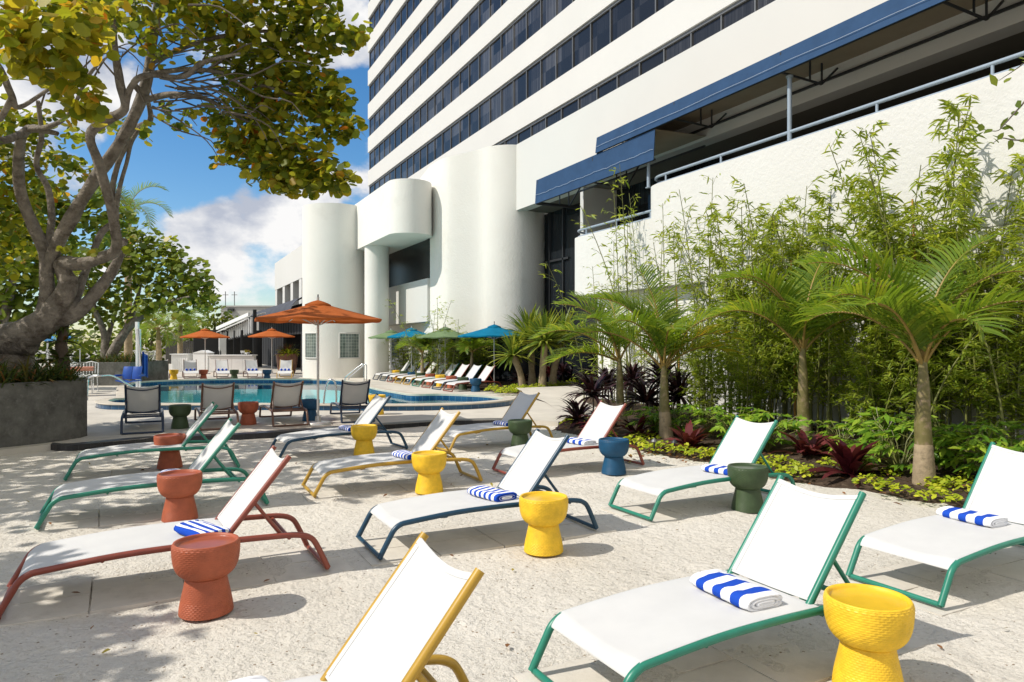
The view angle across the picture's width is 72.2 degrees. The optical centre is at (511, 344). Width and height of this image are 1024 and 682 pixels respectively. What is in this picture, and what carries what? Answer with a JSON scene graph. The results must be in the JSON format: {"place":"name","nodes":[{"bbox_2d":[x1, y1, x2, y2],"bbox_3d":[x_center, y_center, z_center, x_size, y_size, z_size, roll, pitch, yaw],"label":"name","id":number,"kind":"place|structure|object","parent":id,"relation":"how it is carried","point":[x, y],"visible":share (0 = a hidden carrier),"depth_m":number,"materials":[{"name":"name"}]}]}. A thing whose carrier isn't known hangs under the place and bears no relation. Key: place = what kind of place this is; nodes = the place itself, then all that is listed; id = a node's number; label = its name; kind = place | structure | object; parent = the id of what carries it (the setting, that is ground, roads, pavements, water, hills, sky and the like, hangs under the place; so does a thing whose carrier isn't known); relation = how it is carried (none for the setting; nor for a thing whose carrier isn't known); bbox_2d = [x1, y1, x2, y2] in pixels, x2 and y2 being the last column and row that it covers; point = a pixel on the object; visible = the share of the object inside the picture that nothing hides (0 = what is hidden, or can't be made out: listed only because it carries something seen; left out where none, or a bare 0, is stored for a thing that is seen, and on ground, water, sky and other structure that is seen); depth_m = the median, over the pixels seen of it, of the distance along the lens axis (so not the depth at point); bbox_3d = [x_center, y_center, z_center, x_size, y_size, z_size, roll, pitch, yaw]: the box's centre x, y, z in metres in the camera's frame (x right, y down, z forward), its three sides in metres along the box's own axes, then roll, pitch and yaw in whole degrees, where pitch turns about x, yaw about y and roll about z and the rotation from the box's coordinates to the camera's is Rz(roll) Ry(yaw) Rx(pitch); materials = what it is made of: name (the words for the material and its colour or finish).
{"place":"outdoors","nodes":[
{"label":"outdoors","id":0,"kind":"place"},
{"bbox_2d":[40,347,155,406],"bbox_3d":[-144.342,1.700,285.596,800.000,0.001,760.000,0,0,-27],"label":"ground","id":1,"kind":"structure","parent":0,"point":[118,354],"depth_m":177.84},
{"bbox_2d":[34,302,203,362],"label":"sea grape tree","id":2,"kind":"object","parent":1,"relation":"on","point":[150,345],"visible":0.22,"depth_m":59.76,"materials":[{"name":"green plant"}]},
{"bbox_2d":[97,180,172,356],"bbox_3d":[-18.147,-3.004,32.958,3.831,9.409,3.605,0,0,-2],"label":"palm tree","id":3,"kind":"object","parent":1,"relation":"on","point":[128,344],"visible":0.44,"depth_m":32.85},
{"bbox_2d":[133,312,187,359],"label":"palm tree","id":4,"kind":"object","parent":1,"relation":"on","point":[153,324],"visible":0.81,"depth_m":41.90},
{"bbox_2d":[275,0,1023,445],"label":"hotel building","id":5,"kind":"structure","parent":1,"relation":"on","point":[485,116],"depth_m":27.69,"materials":[{"name":"paint"}]},
{"bbox_2d":[389,239,429,286],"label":"upper window","id":6,"kind":"structure","parent":5,"relation":"in","point":[409,264],"depth_m":32.30,"materials":[{"name":"black glass"}]},
{"bbox_2d":[535,129,705,208],"bbox_3d":[2.871,-4.963,20.439,1.727,0.862,6.109,0,0,-27],"label":"blue awning","id":7,"kind":"object","parent":5,"relation":"attached to","point":[640,150],"visible":0.99,"depth_m":19.33,"materials":[{"name":"blue fabric"}]},
{"bbox_2d":[595,0,1023,153],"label":"blue awning","id":8,"kind":"object","parent":5,"relation":"attached to","point":[882,24],"visible":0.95,"depth_m":13.97,"materials":[{"name":"blue fabric"}]},
{"bbox_2d":[654,51,1023,183],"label":"railing","id":9,"kind":"object","parent":5,"relation":"on","point":[992,64],"visible":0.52,"depth_m":12.40,"materials":[{"name":"metal"}]},
{"bbox_2d":[57,460,252,483],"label":"paving path","id":10,"kind":"structure","parent":0,"point":[89,475],"depth_m":9.15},
{"bbox_2d":[63,401,239,480],"bbox_3d":[-4.680,1.217,9.220,2.011,0.858,0.687,0,0,-28],"label":"sun lounger","id":11,"kind":"object","parent":10,"relation":"on","point":[190,433],"visible":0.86,"depth_m":9.14,"materials":[{"name":"fabric"}]},
{"bbox_2d":[154,433,185,468],"bbox_3d":[-4.602,1.429,9.439,0.396,0.440,0.396,0,0,4],"label":"wicker stool","id":12,"kind":"object","parent":10,"relation":"on","point":[169,459],"visible":0.76,"depth_m":9.32,"materials":[{"name":"red plastic"}]},
{"bbox_2d":[26,496,285,533],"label":"paving path","id":13,"kind":"structure","parent":0,"point":[77,520],"depth_m":6.77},
{"bbox_2d":[34,418,268,529],"bbox_3d":[-3.532,1.217,7.002,2.011,0.858,0.687,0,0,-30],"label":"sun lounger","id":14,"kind":"object","parent":13,"relation":"on","point":[201,462],"visible":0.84,"depth_m":6.95,"materials":[{"name":"fabric"}]},
{"bbox_2d":[0,544,353,626],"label":"paving path","id":15,"kind":"structure","parent":0,"point":[42,602],"depth_m":4.72,"materials":[{"name":"concrete"}]},
{"bbox_2d":[0,445,330,619],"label":"sun lounger","id":16,"kind":"object","parent":15,"relation":"on","point":[71,552],"visible":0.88,"depth_m":4.87,"materials":[{"name":"fabric"}]},
{"bbox_2d":[0,0,368,346],"label":"sky","id":17,"kind":"structure","parent":0,"point":[242,230],"materials":[{"name":"blue"}]},
{"bbox_2d":[0,362,595,449],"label":"pool deck","id":18,"kind":"structure","parent":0,"point":[103,424],"depth_m":15.58,"materials":[{"name":"concrete"}]},
{"bbox_2d":[0,377,86,447],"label":"concrete planter","id":19,"kind":"object","parent":18,"relation":"on","point":[32,413],"visible":0.7,"depth_m":11.18,"materials":[{"name":"concrete"}]},
{"bbox_2d":[0,354,101,387],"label":"planter growth","id":20,"kind":"object","parent":19,"relation":"on","point":[39,373],"visible":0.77,"depth_m":11.46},
{"bbox_2d":[37,321,85,371],"bbox_3d":[-8.168,0.159,12.745,0.727,1.304,0.769,0,0,10],"label":"bromeliad stump","id":21,"kind":"object","parent":19,"relation":"in","point":[61,352],"visible":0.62,"depth_m":12.72,"materials":[{"name":"brown plant"}]},
{"bbox_2d":[0,0,372,372],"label":"sea grape tree","id":22,"kind":"object","parent":19,"relation":"in","point":[72,34],"visible":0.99,"depth_m":10.78,"materials":[{"name":"green plant"}]},
{"bbox_2d":[77,360,167,385],"bbox_3d":[-15.713,1.210,28.500,2.043,1.080,3.000,0,0,0],"label":"concrete planter","id":23,"kind":"object","parent":18,"relation":"on","point":[157,370],"visible":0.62,"depth_m":27.00,"materials":[{"name":"concrete"}]},
{"bbox_2d":[0,171,139,323],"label":"sea grape tree","id":24,"kind":"object","parent":23,"relation":"in","point":[12,298],"visible":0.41,"depth_m":24.32,"materials":[{"name":"green plant"}]},
{"bbox_2d":[53,220,221,357],"bbox_3d":[-15.693,-2.195,29.074,8.097,6.241,2.552,0,0,6],"label":"sea grape tree","id":25,"kind":"object","parent":23,"relation":"in","point":[187,294],"visible":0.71,"depth_m":28.81,"materials":[{"name":"green plant"}]},
{"bbox_2d":[114,322,147,386],"bbox_3d":[-12.713,0.395,23.590,0.820,2.350,1.020,0,0,0],"label":"pool lift","id":26,"kind":"object","parent":18,"relation":"on","point":[136,371],"visible":0.91,"depth_m":23.77,"materials":[{"name":"metal"}]},
{"bbox_2d":[120,384,163,434],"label":"sun lounger","id":27,"kind":"object","parent":18,"relation":"on","point":[139,400],"visible":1,"depth_m":12.75,"materials":[{"name":"fabric"}]},
{"bbox_2d":[194,382,238,430],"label":"sun lounger","id":28,"kind":"object","parent":18,"relation":"on","point":[221,397],"visible":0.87,"depth_m":13.32,"materials":[{"name":"fabric"}]},
{"bbox_2d":[193,309,265,366],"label":"bar kiosk","id":29,"kind":"object","parent":18,"relation":"on","point":[239,339],"visible":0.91,"depth_m":47.86,"materials":[{"name":"black paint"}]},
{"bbox_2d":[259,303,301,371],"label":"charcoal pavilion","id":30,"kind":"structure","parent":18,"relation":"on","point":[294,329],"depth_m":48.21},
{"bbox_2d":[259,381,308,426],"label":"sun lounger","id":31,"kind":"object","parent":18,"relation":"on","point":[285,397],"visible":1,"depth_m":13.89,"materials":[{"name":"fabric"}]},
{"bbox_2d":[0,417,588,455],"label":"deck edge face","id":32,"kind":"object","parent":18,"relation":"attached to","point":[13,451],"visible":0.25,"depth_m":10.86},
{"bbox_2d":[51,419,500,450],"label":"deck edge tiles","id":33,"kind":"object","parent":32,"relation":"attached to","point":[78,447],"visible":0.43,"depth_m":12.28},
{"bbox_2d":[95,378,514,410],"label":"swimming pool","id":34,"kind":"structure","parent":18,"relation":"in","point":[117,402],"depth_m":18.80,"materials":[{"name":"liquid"}]},
{"bbox_2d":[134,382,487,403],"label":"pool water","id":35,"kind":"structure","parent":34,"relation":"in","point":[260,392],"depth_m":22.40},
{"bbox_2d":[254,294,381,425],"bbox_3d":[-3.843,0.285,13.901,2.357,2.570,2.357,0,0,23],"label":"patio umbrella","id":36,"kind":"object","parent":18,"relation":"on","point":[317,312],"visible":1,"depth_m":13.58,"materials":[{"name":"orange fabric"}]},
{"bbox_2d":[330,379,374,422],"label":"sun lounger","id":37,"kind":"object","parent":18,"relation":"on","point":[355,394],"visible":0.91,"depth_m":14.53,"materials":[{"name":"fabric"}]},
{"bbox_2d":[456,381,572,393],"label":"bed soil","id":38,"kind":"structure","parent":18,"relation":"on","point":[483,386],"depth_m":25.85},
{"bbox_2d":[388,297,463,384],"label":"bamboo","id":39,"kind":"object","parent":38,"relation":"on","point":[437,352],"visible":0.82,"depth_m":27.37,"materials":[{"name":"green plant"}]},
{"bbox_2d":[487,326,539,387],"bbox_3d":[0.022,0.423,24.196,2.120,2.205,2.086,0,0,-27],"label":"spiky palm","id":40,"kind":"object","parent":38,"relation":"on","point":[511,358],"visible":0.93,"depth_m":24.02,"materials":[{"name":"green plant"}]},
{"bbox_2d":[496,304,561,386],"bbox_3d":[0.641,0.005,24.720,2.591,3.033,2.609,0,0,-27],"label":"spiky palm","id":41,"kind":"object","parent":38,"relation":"on","point":[532,377],"visible":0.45,"depth_m":24.60,"materials":[{"name":"green plant"}]},
{"bbox_2d":[514,306,580,386],"bbox_3d":[1.105,0.109,23.671,2.562,2.824,2.460,0,0,35],"label":"spiky palm","id":42,"kind":"object","parent":38,"relation":"on","point":[544,341],"visible":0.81,"depth_m":23.47,"materials":[{"name":"green plant"}]},
{"bbox_2d":[517,386,587,409],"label":"walkway ramp","id":43,"kind":"structure","parent":18,"relation":"on","point":[552,396],"depth_m":20.94,"materials":[{"name":"concrete"}]},
{"bbox_2d":[264,444,412,460],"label":"paving path","id":44,"kind":"structure","parent":0,"point":[300,455],"depth_m":10.80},
{"bbox_2d":[269,393,407,457],"bbox_3d":[-2.661,1.217,10.820,2.011,0.858,0.687,0,0,-32],"label":"sun lounger","id":45,"kind":"object","parent":44,"relation":"on","point":[373,409],"visible":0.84,"depth_m":10.87,"materials":[{"name":"fabric"}]},
{"bbox_2d":[302,472,496,500],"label":"paving path","id":46,"kind":"structure","parent":0,"point":[404,484],"depth_m":8.25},
{"bbox_2d":[301,408,482,497],"bbox_3d":[-1.394,1.217,8.273,2.011,0.858,0.687,0,0,-27],"label":"sun lounger","id":47,"kind":"object","parent":46,"relation":"on","point":[436,430],"visible":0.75,"depth_m":8.26,"materials":[{"name":"fabric"}]},
{"bbox_2d":[437,440,510,453],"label":"paving path","id":48,"kind":"structure","parent":0,"point":[490,446],"depth_m":11.32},
{"bbox_2d":[436,390,552,450],"bbox_3d":[-0.303,1.217,11.527,2.011,0.858,0.687,0,0,-33],"label":"sun lounger","id":49,"kind":"object","parent":48,"relation":"on","point":[520,406],"visible":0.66,"depth_m":11.61,"materials":[{"name":"fabric"}]},
{"bbox_2d":[348,515,615,565],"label":"paving path","id":50,"kind":"structure","parent":0,"point":[475,538],"depth_m":6.00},
{"bbox_2d":[356,428,598,559],"bbox_3d":[-0.275,1.217,6.082,2.011,0.858,0.687,0,0,-27],"label":"sun lounger","id":51,"kind":"object","parent":50,"relation":"on","point":[533,462],"visible":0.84,"depth_m":6.05,"materials":[{"name":"fabric"}]},
{"bbox_2d":[0,424,1023,681],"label":"sand","id":52,"kind":"structure","parent":0,"point":[288,630],"depth_m":4.94,"materials":[{"name":"sand"}]},
{"bbox_2d":[156,469,202,522],"bbox_3d":[-3.141,1.429,6.637,0.396,0.440,0.396,0,0,29],"label":"wicker stool","id":53,"kind":"object","parent":52,"relation":"on","point":[179,489],"visible":1,"depth_m":6.52,"materials":[{"name":"orange plastic"}]},
{"bbox_2d":[171,532,240,620],"bbox_3d":[-1.893,1.429,4.343,0.396,0.440,0.396,0,0,30],"label":"wicker stool","id":54,"kind":"object","parent":52,"relation":"on","point":[204,565],"visible":1,"depth_m":4.22,"materials":[{"name":"red plastic"}]},
{"bbox_2d":[351,424,377,455],"bbox_3d":[-2.219,1.429,10.531,0.396,0.440,0.396,0,0,-17],"label":"wicker stool","id":55,"kind":"object","parent":52,"relation":"on","point":[363,435],"visible":0.98,"depth_m":10.40,"materials":[{"name":"yellow plastic"}]},
{"bbox_2d":[412,450,446,494],"bbox_3d":[-0.928,1.429,7.867,0.396,0.440,0.396,0,0,-17],"label":"wicker stool","id":56,"kind":"object","parent":52,"relation":"on","point":[428,466],"visible":1,"depth_m":7.74,"materials":[{"name":"yellow plastic"}]},
{"bbox_2d":[519,491,567,556],"bbox_3d":[0.253,1.429,5.618,0.396,0.440,0.396,0,0,3],"label":"wicker stool","id":57,"kind":"object","parent":52,"relation":"on","point":[543,514],"visible":1,"depth_m":5.49,"materials":[{"name":"yellow plastic"}]},
{"bbox_2d":[598,437,628,474],"bbox_3d":[1.307,1.429,9.008,0.396,0.440,0.396,0,0,41],"label":"wicker stool","id":58,"kind":"object","parent":52,"relation":"on","point":[613,450],"visible":1,"depth_m":8.88,"materials":[{"name":"blue plastic"}]},
{"bbox_2d":[727,463,768,512],"bbox_3d":[2.358,1.429,7.018,0.396,0.440,0.396,0,0,-27],"label":"wicker stool","id":59,"kind":"object","parent":52,"relation":"on","point":[748,481],"visible":0.96,"depth_m":6.89,"materials":[{"name":"green plastic"}]},
{"bbox_2d":[823,583,914,681],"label":"wicker stool","id":60,"kind":"object","parent":52,"relation":"on","point":[871,627],"visible":1,"depth_m":3.27,"materials":[{"name":"yellow plastic"}]},
{"bbox_2d":[486,458,655,478],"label":"paving path","id":61,"kind":"structure","parent":0,"point":[596,466],"depth_m":9.32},
{"bbox_2d":[492,400,644,473],"bbox_3d":[0.771,1.217,9.372,2.011,0.858,0.687,0,0,-29],"label":"sun lounger","id":62,"kind":"object","parent":61,"relation":"on","point":[602,421],"visible":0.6,"depth_m":9.50,"materials":[{"name":"fabric"}]},
{"bbox_2d":[601,488,768,525],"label":"paving path","id":63,"kind":"structure","parent":0,"point":[666,510],"depth_m":7.13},
{"bbox_2d":[608,415,795,520],"bbox_3d":[2.014,1.217,7.281,2.011,0.858,0.687,0,0,-28],"label":"sun lounger","id":64,"kind":"object","parent":63,"relation":"on","point":[743,441],"visible":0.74,"depth_m":7.30,"materials":[{"name":"fabric"}]},
{"bbox_2d":[514,623,930,681],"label":"paving path","id":65,"kind":"structure","parent":0,"point":[705,664],"depth_m":3.62,"materials":[{"name":"concrete"}]},
{"bbox_2d":[528,475,865,681],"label":"sun lounger","id":66,"kind":"object","parent":65,"relation":"on","point":[792,543],"visible":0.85,"depth_m":3.63,"materials":[{"name":"fabric"}]},
{"bbox_2d":[690,569,782,611],"bbox_3d":[1.177,1.292,3.711,0.255,0.083,0.455,0,0,-25],"label":"rolled towel","id":67,"kind":"object","parent":66,"relation":"on","point":[736,591],"visible":1,"depth_m":3.61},
{"bbox_2d":[555,397,1023,507],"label":"planting bed soil","id":68,"kind":"structure","parent":0,"point":[836,481],"depth_m":9.27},
{"bbox_2d":[538,262,633,402],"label":"bamboo","id":69,"kind":"object","parent":68,"relation":"on","point":[602,357],"visible":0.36,"depth_m":18.59,"materials":[{"name":"green plant"}]},
{"bbox_2d":[563,369,615,411],"bbox_3d":[1.856,1.099,16.209,1.595,1.106,1.527,0,0,-27],"label":"cordyline","id":70,"kind":"object","parent":68,"relation":"on","point":[589,388],"visible":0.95,"depth_m":16.07,"materials":[{"name":"purple plant"}]},
{"bbox_2d":[528,291,673,424],"bbox_3d":[1.841,0.265,13.797,3.156,2.794,1.947,0,0,-27],"label":"palm tree","id":71,"kind":"object","parent":68,"relation":"on","point":[616,341],"visible":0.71,"depth_m":13.65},
{"bbox_2d":[594,164,653,407],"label":"bamboo","id":72,"kind":"object","parent":68,"relation":"on","point":[628,283],"visible":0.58,"depth_m":17.72,"materials":[{"name":"green plant"}]},
{"bbox_2d":[610,375,678,416],"bbox_3d":[2.662,1.090,14.012,1.540,1.123,1.483,0,0,-27],"label":"cordyline","id":73,"kind":"object","parent":68,"relation":"on","point":[649,400],"visible":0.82,"depth_m":13.92,"materials":[{"name":"purple plant"}]},
{"bbox_2d":[575,195,718,410],"bbox_3d":[3.100,-0.922,15.906,3.284,5.045,1.823,0,0,-8],"label":"bamboo","id":74,"kind":"object","parent":68,"relation":"on","point":[663,278],"visible":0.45,"depth_m":16.11,"materials":[{"name":"green plant"}]},
{"bbox_2d":[559,263,747,438],"bbox_3d":[2.404,0.093,11.886,3.204,3.131,2.327,0,0,-27],"label":"palm tree","id":75,"kind":"object","parent":68,"relation":"on","point":[665,336],"visible":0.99,"depth_m":11.86,"materials":[{"name":"plant"}]},
{"bbox_2d":[642,366,698,419],"bbox_3d":[3.280,1.034,14.007,1.428,1.234,1.464,0,0,23],"label":"cordyline","id":76,"kind":"object","parent":68,"relation":"on","point":[678,381],"visible":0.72,"depth_m":13.86,"materials":[{"name":"purple plant"}]},
{"bbox_2d":[657,420,711,452],"bbox_3d":[2.728,1.428,10.926,0.897,0.480,0.920,0,0,43],"label":"bromeliad","id":77,"kind":"object","parent":68,"relation":"on","point":[691,437],"visible":0.81,"depth_m":10.92,"materials":[{"name":"red plant"}]},
{"bbox_2d":[644,173,739,416],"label":"bamboo","id":78,"kind":"object","parent":68,"relation":"on","point":[694,262],"visible":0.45,"depth_m":14.77,"materials":[{"name":"green plant"}]},
{"bbox_2d":[670,401,742,436],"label":"philodendron","id":79,"kind":"object","parent":68,"relation":"on","point":[716,408],"visible":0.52,"depth_m":11.71,"materials":[{"name":"green plant"}]},
{"bbox_2d":[675,312,750,423],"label":"bamboo","id":80,"kind":"object","parent":68,"relation":"on","point":[703,392],"visible":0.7,"depth_m":13.36,"materials":[{"name":"green plant"}]},
{"bbox_2d":[656,203,781,421],"bbox_3d":[4.199,-0.611,14.161,2.377,4.424,1.831,0,0,37],"label":"bamboo","id":81,"kind":"object","parent":68,"relation":"on","point":[716,260],"visible":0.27,"depth_m":14.18,"materials":[{"name":"green plant"}]},
{"bbox_2d":[484,378,974,502],"bbox_3d":[2.047,1.430,16.694,4.086,0.361,19.948,0,0,-9],"label":"lime ground cover","id":82,"kind":"object","parent":68,"relation":"on","point":[941,482],"visible":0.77,"depth_m":8.68,"materials":[{"name":"green plant"}]},
{"bbox_2d":[711,318,793,422],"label":"bamboo","id":83,"kind":"object","parent":68,"relation":"on","point":[757,399],"visible":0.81,"depth_m":12.42,"materials":[{"name":"green plant"}]},
{"bbox_2d":[696,203,832,422],"bbox_3d":[4.958,-0.569,13.273,2.329,4.340,2.155,0,0,-19],"label":"bamboo","id":84,"kind":"object","parent":68,"relation":"on","point":[723,263],"visible":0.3,"depth_m":13.29,"materials":[{"name":"green plant"}]},
{"bbox_2d":[726,412,808,450],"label":"philodendron","id":85,"kind":"object","parent":68,"relation":"on","point":[791,424],"visible":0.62,"depth_m":10.23,"materials":[{"name":"green plant"}]},
{"bbox_2d":[724,175,847,428],"bbox_3d":[5.127,-0.751,12.881,2.598,4.702,1.956,0,0,1],"label":"bamboo","id":86,"kind":"object","parent":68,"relation":"on","point":[799,249],"visible":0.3,"depth_m":12.66,"materials":[{"name":"green plant"}]},
{"bbox_2d":[702,248,887,441],"bbox_3d":[4.472,0.039,10.915,2.828,3.231,2.410,0,0,30],"label":"palm tree","id":87,"kind":"object","parent":68,"relation":"on","point":[803,333],"visible":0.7,"depth_m":10.75,"materials":[{"name":"plant"}]},
{"bbox_2d":[768,429,836,456],"bbox_3d":[4.205,1.426,9.927,1.024,0.413,0.970,0,0,-27],"label":"bromeliad","id":88,"kind":"object","parent":68,"relation":"on","point":[803,445],"visible":0.77,"depth_m":9.91,"materials":[{"name":"red plant"}]},
{"bbox_2d":[756,183,876,433],"bbox_3d":[5.276,-0.497,12.375,2.155,4.195,2.329,0,0,-29],"label":"bamboo","id":89,"kind":"object","parent":68,"relation":"on","point":[820,345],"visible":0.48,"depth_m":11.87,"materials":[{"name":"green plant"}]},
{"bbox_2d":[800,437,898,487],"bbox_3d":[4.114,1.389,8.534,1.011,0.552,1.051,0,0,38],"label":"bromeliad","id":90,"kind":"object","parent":68,"relation":"on","point":[848,460],"visible":0.97,"depth_m":8.50,"materials":[{"name":"red plant"}]},
{"bbox_2d":[824,285,934,449],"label":"bamboo","id":91,"kind":"object","parent":68,"relation":"on","point":[866,379],"visible":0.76,"depth_m":10.43,"materials":[{"name":"green plant"}]},
{"bbox_2d":[828,406,940,459],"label":"philodendron","id":92,"kind":"object","parent":68,"relation":"on","point":[867,435],"visible":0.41,"depth_m":9.52,"materials":[{"name":"green plant"}]},
{"bbox_2d":[802,153,970,445],"bbox_3d":[5.833,-0.565,10.995,2.598,4.331,1.956,0,0,-86],"label":"bamboo","id":93,"kind":"object","parent":68,"relation":"on","point":[894,215],"visible":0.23,"depth_m":10.77,"materials":[{"name":"green plant"}]},
{"bbox_2d":[818,93,986,447],"bbox_3d":[5.953,-0.974,10.920,2.329,5.150,2.155,0,0,32],"label":"bamboo","id":94,"kind":"object","parent":68,"relation":"on","point":[955,112],"visible":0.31,"depth_m":10.48,"materials":[{"name":"green plant"}]},
{"bbox_2d":[784,228,1023,485],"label":"palm tree","id":95,"kind":"object","parent":68,"relation":"on","point":[925,324],"visible":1,"depth_m":7.97,"materials":[{"name":"plant"}]},
{"bbox_2d":[854,420,956,472],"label":"philodendron","id":96,"kind":"object","parent":68,"relation":"on","point":[899,466],"visible":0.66,"depth_m":8.62,"materials":[{"name":"green plant"}]},
{"bbox_2d":[851,153,1023,451],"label":"bamboo","id":97,"kind":"object","parent":68,"relation":"on","point":[974,222],"visible":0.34,"depth_m":10.00,"materials":[{"name":"green plant"}]},
{"bbox_2d":[885,417,1013,472],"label":"philodendron","id":98,"kind":"object","parent":68,"relation":"on","point":[941,445],"visible":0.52,"depth_m":8.38,"materials":[{"name":"green plant"}]},
{"bbox_2d":[890,200,1023,451],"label":"bamboo","id":99,"kind":"object","parent":68,"relation":"on","point":[972,343],"visible":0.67,"depth_m":9.45,"materials":[{"name":"green plant"}]},
{"bbox_2d":[932,420,1023,477],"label":"philodendron","id":100,"kind":"object","parent":68,"relation":"on","point":[978,444],"visible":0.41,"depth_m":8.23,"materials":[{"name":"green plant"}]},
{"bbox_2d":[938,423,1023,471],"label":"philodendron","id":101,"kind":"object","parent":68,"relation":"on","point":[1002,442],"visible":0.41,"depth_m":7.90,"materials":[{"name":"green plant"}]},
{"bbox_2d":[968,226,1023,438],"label":"bamboo","id":102,"kind":"object","parent":68,"relation":"on","point":[1016,401],"visible":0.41,"depth_m":9.32,"materials":[{"name":"green plant"}]},
{"bbox_2d":[835,545,1023,616],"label":"paving path","id":103,"kind":"structure","parent":0,"point":[1010,560],"depth_m":5.08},
{"bbox_2d":[845,442,1023,607],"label":"sun lounger","id":104,"kind":"object","parent":103,"relation":"on","point":[950,546],"visible":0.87,"depth_m":5.01,"materials":[{"name":"fabric"}]},
{"bbox_2d":[936,506,1007,527],"bbox_3d":[3.466,1.295,5.295,0.236,0.077,0.421,0,0,-25],"label":"rolled towel","id":105,"kind":"object","parent":104,"relation":"on","point":[976,517],"visible":1,"depth_m":5.21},
{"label":"paving path","id":106,"kind":"structure","parent":0,"visible":0},
{"bbox_2d":[281,531,484,681],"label":"sun lounger","id":107,"kind":"object","parent":106,"relation":"on","point":[401,629],"visible":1,"depth_m":2.66,"materials":[{"name":"fabric"}]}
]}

